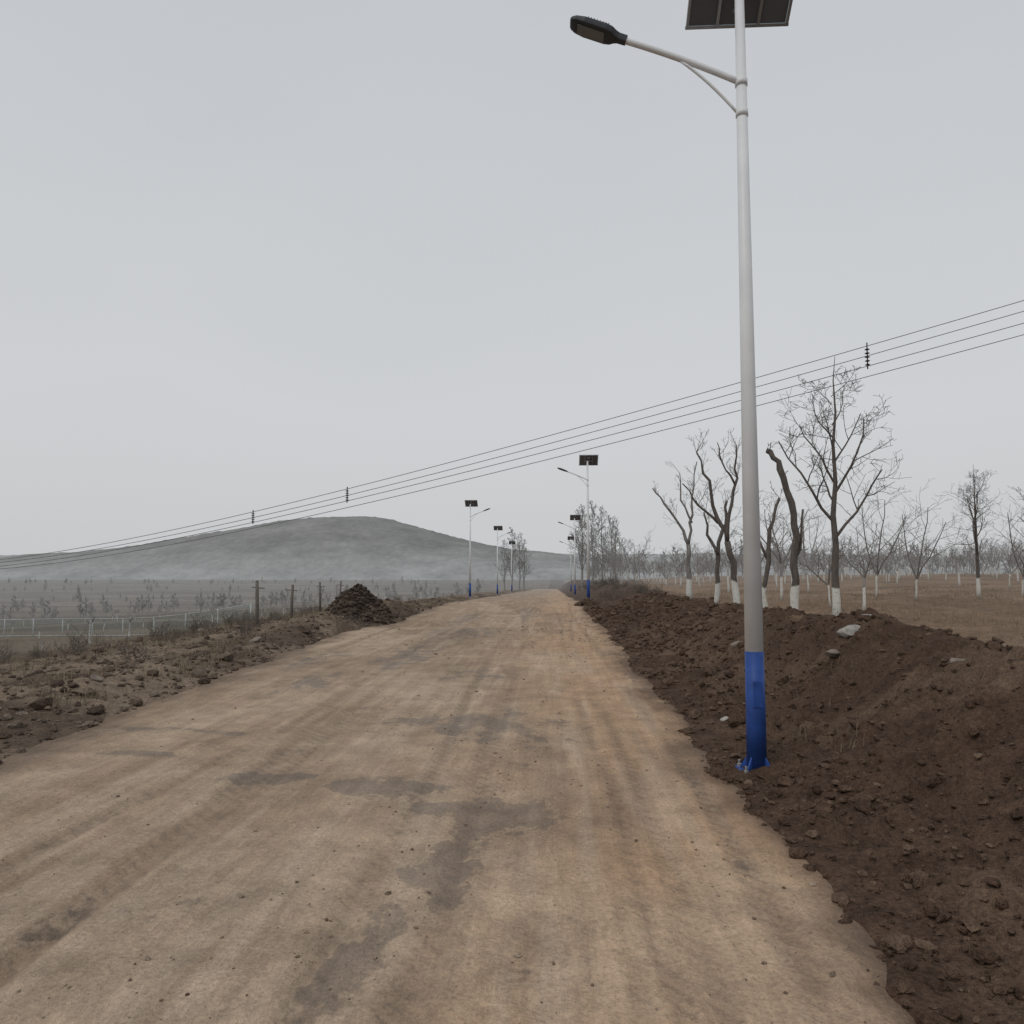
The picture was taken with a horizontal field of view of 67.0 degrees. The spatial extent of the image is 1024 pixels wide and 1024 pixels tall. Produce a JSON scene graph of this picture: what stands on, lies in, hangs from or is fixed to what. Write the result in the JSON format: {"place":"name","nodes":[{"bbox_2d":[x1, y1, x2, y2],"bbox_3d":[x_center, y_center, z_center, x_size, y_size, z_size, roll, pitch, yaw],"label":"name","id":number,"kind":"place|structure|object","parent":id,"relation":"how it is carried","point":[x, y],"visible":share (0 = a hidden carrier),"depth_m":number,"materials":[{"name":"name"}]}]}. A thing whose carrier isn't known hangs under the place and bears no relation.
{"place":"outdoors","nodes":[
{"label":"outdoors","id":0,"kind":"place"},
{"bbox_2d":[0,589,916,1023],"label":"dirt road","id":1,"kind":"structure","parent":0,"point":[152,859],"depth_m":4.30,"materials":[{"name":"brown soil"}]},
{"bbox_2d":[2,617,879,1023],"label":"road pebbles","id":2,"kind":"object","parent":1,"relation":"on","point":[832,973],"visible":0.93,"depth_m":4.58,"materials":[{"name":"stone"}]},
{"bbox_2d":[0,553,1021,569],"bbox_3d":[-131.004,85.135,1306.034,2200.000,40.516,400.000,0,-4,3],"label":"distant hills","id":3,"kind":"structure","parent":0,"point":[649,558],"depth_m":1186.35,"materials":[{"name":"grey"}]},
{"bbox_2d":[0,574,1023,1023],"bbox_3d":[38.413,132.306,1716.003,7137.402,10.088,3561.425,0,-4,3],"label":"ground","id":4,"kind":"structure","parent":0,"point":[994,694],"depth_m":7.65,"materials":[{"name":"soil"}]},
{"bbox_2d":[90,674,102,680],"bbox_3d":[-5.446,2.199,10.169,0.186,0.097,0.130,10,-11,21],"label":"rock","id":5,"kind":"object","parent":4,"relation":"on","point":[96,677],"visible":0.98,"depth_m":10.13,"materials":[{"name":"stone"}]},
{"bbox_2d":[0,603,251,637],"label":"metal fence","id":6,"kind":"object","parent":4,"relation":"on","point":[79,628],"visible":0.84,"depth_m":45.90,"materials":[{"name":"metal"}]},
{"bbox_2d":[11,586,443,648],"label":"sapling plantation","id":7,"kind":"object","parent":4,"relation":"on","point":[131,618],"visible":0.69,"depth_m":51.33,"materials":[{"name":"grey plant"}]},
{"bbox_2d":[0,587,455,763],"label":"verge clods","id":8,"kind":"object","parent":4,"relation":"on","point":[42,704],"visible":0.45,"depth_m":11.38,"materials":[{"name":"soil"}]},
{"bbox_2d":[0,594,465,709],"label":"dry grass","id":9,"kind":"structure","parent":4,"relation":"on","point":[130,640],"depth_m":14.61,"materials":[{"name":"brown plant"}]},
{"bbox_2d":[250,637,261,641],"bbox_3d":[-5.095,2.538,15.371,0.205,0.107,0.258,-3,10,11],"label":"rock","id":10,"kind":"object","parent":4,"relation":"on","point":[256,639],"visible":0.96,"depth_m":15.31,"materials":[{"name":"stone"}]},
{"bbox_2d":[252,581,264,624],"bbox_3d":[-7.152,2.710,21.771,0.362,1.552,0.105,0,-4,3],"label":"fence post","id":11,"kind":"object","parent":4,"relation":"on","point":[256,587],"visible":0.83,"depth_m":21.75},
{"bbox_2d":[287,585,296,617],"bbox_3d":[-7.760,3.317,27.281,0.362,1.502,0.105,0,-4,3],"label":"fence post","id":12,"kind":"object","parent":4,"relation":"on","point":[292,590],"visible":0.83,"depth_m":27.26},
{"bbox_2d":[317,582,324,610],"bbox_3d":[-8.241,3.763,33.298,0.362,1.503,0.105,0,-4,3],"label":"fence post","id":13,"kind":"object","parent":4,"relation":"on","point":[319,586],"visible":0.85,"depth_m":33.27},
{"bbox_2d":[0,574,662,664],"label":"bare brush","id":14,"kind":"object","parent":4,"relation":"on","point":[642,588],"visible":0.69,"depth_m":22.12,"materials":[{"name":"brown plant"}]},
{"bbox_2d":[325,583,398,624],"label":"spoil heap clods","id":15,"kind":"object","parent":4,"relation":"on","point":[350,593],"visible":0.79,"depth_m":23.35,"materials":[{"name":"soil"}]},
{"bbox_2d":[465,500,489,596],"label":"solar street lamp","id":16,"kind":"object","parent":4,"relation":"on","point":[471,503],"visible":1,"depth_m":55.25,"materials":[{"name":"grey metal"}]},
{"bbox_2d":[494,526,510,593],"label":"solar street lamp","id":17,"kind":"object","parent":4,"relation":"on","point":[496,528],"visible":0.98,"depth_m":78.12,"materials":[{"name":"grey metal"}]},
{"bbox_2d":[0,537,1023,622],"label":"distant tree belt","id":18,"kind":"object","parent":4,"relation":"on","point":[271,601],"visible":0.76,"depth_m":148.72,"materials":[{"name":"plant"}]},
{"bbox_2d":[509,541,521,590],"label":"solar street lamp","id":19,"kind":"object","parent":4,"relation":"on","point":[511,542],"visible":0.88,"depth_m":104.95,"materials":[{"name":"grey metal"}]},
{"bbox_2d":[493,500,632,590],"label":"roadside poplars","id":20,"kind":"object","parent":4,"relation":"on","point":[582,550],"visible":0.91,"depth_m":91.69,"materials":[{"name":"grey plant"}]},
{"bbox_2d":[559,536,573,591],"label":"solar street lamp","id":21,"kind":"object","parent":4,"relation":"on","point":[570,538],"visible":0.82,"depth_m":95.55,"materials":[{"name":"grey metal"}]},
{"bbox_2d":[558,515,580,593],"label":"solar street lamp","id":22,"kind":"object","parent":4,"relation":"on","point":[575,517],"visible":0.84,"depth_m":65.76,"materials":[{"name":"grey metal"}]},
{"bbox_2d":[574,597,600,605],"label":"dirt mound","id":23,"kind":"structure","parent":4,"relation":"on","point":[587,601],"depth_m":36.19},
{"bbox_2d":[558,455,597,596],"bbox_3d":[3.148,0.724,36.827,1.952,6.881,0.565,0,-4,3],"label":"solar street lamp","id":24,"kind":"object","parent":23,"relation":"on","point":[584,460],"visible":1,"depth_m":36.80,"materials":[{"name":"grey metal"}]},
{"bbox_2d":[614,524,655,585],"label":"orchard tree","id":25,"kind":"object","parent":4,"relation":"on","point":[636,570],"visible":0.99,"depth_m":55.07,"materials":[{"name":"grey plant"}]},
{"bbox_2d":[652,462,706,598],"bbox_3d":[7.153,0.836,32.666,2.380,6.092,1.058,-1,-4,16],"label":"pruned fruit tree","id":26,"kind":"object","parent":4,"relation":"on","point":[688,577],"visible":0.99,"depth_m":32.62,"materials":[{"name":"brown plant"}]},
{"bbox_2d":[676,539,711,587],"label":"orchard tree","id":27,"kind":"object","parent":4,"relation":"on","point":[697,559],"visible":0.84,"depth_m":51.38,"materials":[{"name":"grey plant"}]},
{"bbox_2d":[682,428,742,603],"bbox_3d":[6.553,0.296,24.708,2.194,6.139,1.154,-1,-4,10],"label":"pruned fruit tree","id":28,"kind":"object","parent":4,"relation":"on","point":[733,564],"visible":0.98,"depth_m":24.70,"materials":[{"name":"brown plant"}]},
{"bbox_2d":[695,488,742,603],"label":"pruned fruit tree","id":29,"kind":"object","parent":4,"relation":"on","point":[716,548],"visible":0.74,"depth_m":27.21,"materials":[{"name":"brown plant"}]},
{"bbox_2d":[721,555,729,593],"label":"orchard tree","id":30,"kind":"object","parent":4,"relation":"on","point":[728,588],"visible":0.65,"depth_m":42.55,"materials":[{"name":"white plant"}]},
{"bbox_2d":[730,641,740,647],"bbox_3d":[3.562,2.087,12.208,0.242,0.114,0.128,-2,-5,22],"label":"rock","id":31,"kind":"object","parent":4,"relation":"on","point":[733,644],"visible":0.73,"depth_m":12.18,"materials":[{"name":"stone"}]},
{"bbox_2d":[704,758,775,786],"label":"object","id":32,"kind":"structure","parent":4,"relation":"on","point":[714,773],"depth_m":5.99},
{"bbox_2d":[570,0,792,772],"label":"solar street lamp","id":33,"kind":"object","parent":32,"relation":"on","point":[739,16],"visible":0.95,"depth_m":6.35,"materials":[{"name":"grey metal"}]},
{"bbox_2d":[753,682,762,707],"bbox_3d":[1.928,1.433,6.071,0.070,0.200,0.008,0,-4,3],"label":"access door","id":34,"kind":"structure","parent":33,"relation":"in","point":[757,686],"depth_m":6.07,"materials":[{"name":"blue paint"}]},
{"bbox_2d":[731,518,780,575],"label":"orchard tree","id":35,"kind":"object","parent":4,"relation":"on","point":[761,540],"visible":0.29,"depth_m":55.56,"materials":[{"name":"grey plant"}]},
{"bbox_2d":[735,497,788,588],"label":"orchard tree","id":36,"kind":"object","parent":4,"relation":"on","point":[775,569],"visible":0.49,"depth_m":49.47,"materials":[{"name":"grey plant"}]},
{"bbox_2d":[759,482,783,607],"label":"pruned fruit tree","id":37,"kind":"object","parent":4,"relation":"on","point":[767,555],"visible":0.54,"depth_m":22.77,"materials":[{"name":"brown plant"}]},
{"bbox_2d":[731,492,829,600],"bbox_3d":[11.677,1.539,33.481,4.204,4.991,3.006,3,-5,-38],"label":"orchard tree","id":38,"kind":"object","parent":4,"relation":"on","point":[780,561],"visible":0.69,"depth_m":33.21,"materials":[{"name":"grey plant"}]},
{"bbox_2d":[766,442,803,609],"bbox_3d":[7.429,0.554,20.941,1.105,4.954,0.610,3,-5,-32],"label":"pruned fruit tree","id":39,"kind":"object","parent":4,"relation":"on","point":[796,546],"visible":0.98,"depth_m":20.79,"materials":[{"name":"brown plant"}]},
{"bbox_2d":[783,549,803,583],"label":"orchard tree","id":40,"kind":"object","parent":4,"relation":"on","point":[789,565],"visible":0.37,"depth_m":46.21,"materials":[{"name":"grey plant"}]},
{"bbox_2d":[582,592,1023,1023],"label":"dirt clods","id":41,"kind":"object","parent":4,"relation":"on","point":[896,940],"visible":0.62,"depth_m":5.28,"materials":[{"name":"soil"}]},
{"bbox_2d":[585,529,1023,586],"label":"distant orchard","id":42,"kind":"object","parent":4,"relation":"on","point":[712,561],"visible":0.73,"depth_m":74.94,"materials":[{"name":"grey plant"}]},
{"bbox_2d":[788,500,841,592],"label":"orchard tree","id":43,"kind":"object","parent":4,"relation":"on","point":[809,562],"visible":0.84,"depth_m":42.43,"materials":[{"name":"grey plant"}]},
{"bbox_2d":[783,535,854,607],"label":"orchard tree","id":44,"kind":"object","parent":4,"relation":"on","point":[828,573],"visible":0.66,"depth_m":28.18,"materials":[{"name":"grey plant"}]},
{"bbox_2d":[624,597,1023,814],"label":"dry weeds","id":45,"kind":"object","parent":4,"relation":"on","point":[804,674],"visible":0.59,"depth_m":8.83,"materials":[{"name":"brown plant"}]},
{"bbox_2d":[805,529,847,584],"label":"orchard tree","id":46,"kind":"object","parent":4,"relation":"on","point":[822,553],"visible":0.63,"depth_m":54.33,"materials":[{"name":"grey plant"}]},
{"bbox_2d":[824,649,839,657],"bbox_3d":[3.735,1.649,9.003,0.175,0.103,0.152,-1,-4,9],"label":"rock","id":47,"kind":"object","parent":4,"relation":"on","point":[834,653],"visible":0.98,"depth_m":8.97,"materials":[{"name":"stone"}]},
{"bbox_2d":[775,357,910,615],"bbox_3d":[7.871,-0.495,18.388,3.233,6.704,3.106,0,-4,3],"label":"bare tree","id":48,"kind":"object","parent":4,"relation":"on","point":[836,598],"visible":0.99,"depth_m":18.67,"materials":[{"name":"brown plant"}]},
{"bbox_2d":[836,625,859,637],"bbox_3d":[4.063,1.434,9.315,0.314,0.147,0.215,-11,0,35],"label":"rock","id":49,"kind":"object","parent":4,"relation":"on","point":[847,631],"visible":0.94,"depth_m":9.27,"materials":[{"name":"stone"}]},
{"bbox_2d":[839,544,884,610],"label":"orchard tree","id":50,"kind":"object","parent":4,"relation":"on","point":[864,574],"visible":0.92,"depth_m":25.02,"materials":[{"name":"grey plant"}]},
{"bbox_2d":[842,501,894,586],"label":"orchard tree","id":51,"kind":"object","parent":4,"relation":"on","point":[869,539],"visible":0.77,"depth_m":46.70,"materials":[{"name":"grey plant"}]},
{"bbox_2d":[869,532,899,583],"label":"orchard tree","id":52,"kind":"object","parent":4,"relation":"on","point":[884,566],"visible":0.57,"depth_m":53.59,"materials":[{"name":"grey plant"}]},
{"bbox_2d":[865,513,911,584],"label":"orchard tree","id":53,"kind":"object","parent":4,"relation":"on","point":[893,549],"visible":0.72,"depth_m":51.65,"materials":[{"name":"grey plant"}]},
{"bbox_2d":[844,470,938,597],"bbox_3d":[16.615,1.086,33.832,3.755,5.819,2.179,-2,-5,23],"label":"orchard tree","id":54,"kind":"object","parent":4,"relation":"on","point":[876,571],"visible":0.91,"depth_m":33.98,"materials":[{"name":"grey plant"}]},
{"bbox_2d":[886,478,975,599],"bbox_3d":[17.107,1.231,31.498,3.310,5.130,1.920,-1,-4,14],"label":"orchard tree","id":55,"kind":"object","parent":4,"relation":"on","point":[917,576],"visible":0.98,"depth_m":31.59,"materials":[{"name":"grey plant"}]},
{"bbox_2d":[951,553,963,586],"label":"orchard tree","id":56,"kind":"object","parent":4,"relation":"on","point":[959,581],"visible":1,"depth_m":43.60,"materials":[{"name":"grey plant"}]},
{"bbox_2d":[949,658,965,662],"bbox_3d":[3.980,1.350,6.921,0.117,0.086,0.135,-1,-4,13],"label":"rock","id":57,"kind":"object","parent":4,"relation":"on","point":[951,660],"visible":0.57,"depth_m":6.90,"materials":[{"name":"stone"}]},
{"bbox_2d":[936,468,1005,598],"bbox_3d":[18.899,0.859,31.980,2.561,5.698,3.281,-2,-5,27],"label":"bare tree","id":58,"kind":"object","parent":4,"relation":"on","point":[975,505],"visible":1,"depth_m":31.87,"materials":[{"name":"brown plant"}]},
{"bbox_2d":[985,540,1023,588],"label":"orchard tree","id":59,"kind":"object","parent":4,"relation":"on","point":[1009,570],"visible":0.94,"depth_m":39.20,"materials":[{"name":"grey plant"}]},
{"bbox_2d":[987,541,1023,578],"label":"orchard tree","id":60,"kind":"object","parent":4,"relation":"on","point":[1008,555],"visible":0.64,"depth_m":56.39,"materials":[{"name":"grey plant"}]},
{"bbox_2d":[989,497,1023,597],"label":"orchard tree","id":61,"kind":"object","parent":4,"relation":"on","point":[1022,593],"visible":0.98,"depth_m":31.85,"materials":[{"name":"grey plant"}]},
{"bbox_2d":[1005,548,1023,570],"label":"orchard tree","id":62,"kind":"object","parent":4,"relation":"on","point":[1018,561],"visible":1,"depth_m":23.67,"materials":[{"name":"grey plant"}]},
{"bbox_2d":[1009,552,1020,582],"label":"orchard tree","id":63,"kind":"object","parent":4,"relation":"on","point":[1017,568],"visible":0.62,"depth_m":46.62,"materials":[{"name":"white plant"}]},
{"bbox_2d":[1007,485,1023,534],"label":"orchard tree","id":64,"kind":"object","parent":4,"relation":"on","point":[1022,498],"visible":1,"depth_m":28.65,"materials":[{"name":"grey plant"}]},
{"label":"utility pole","id":65,"kind":"object","parent":4,"relation":"on","visible":0},
{"bbox_2d":[0,300,1023,568],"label":"power line","id":66,"kind":"object","parent":65,"relation":"attached to","point":[538,446],"visible":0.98,"depth_m":35.94,"materials":[{"name":"metal"}]},
{"bbox_2d":[251,510,254,523],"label":"line spacer","id":67,"kind":"object","parent":66,"relation":"attached to","point":[252,517],"visible":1,"depth_m":51.06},
{"bbox_2d":[864,343,869,368],"bbox_3d":[12.178,-5.354,26.521,0.171,0.920,0.180,0,-4,3],"label":"line spacer","id":68,"kind":"object","parent":66,"relation":"attached to","point":[867,356],"visible":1,"depth_m":26.49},
{"bbox_2d":[0,516,1023,579],"bbox_3d":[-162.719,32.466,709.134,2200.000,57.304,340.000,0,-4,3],"label":"hill","id":69,"kind":"structure","parent":0,"point":[347,548],"depth_m":588.70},
{"bbox_2d":[0,0,1023,556],"label":"sky","id":70,"kind":"structure","parent":0,"point":[255,255],"materials":[{"name":"grey"}]},
{"bbox_2d":[662,582,1023,641],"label":"orchard grass","id":71,"kind":"structure","parent":0,"point":[894,592],"depth_m":29.99,"materials":[{"name":"brown plant"}]}
]}

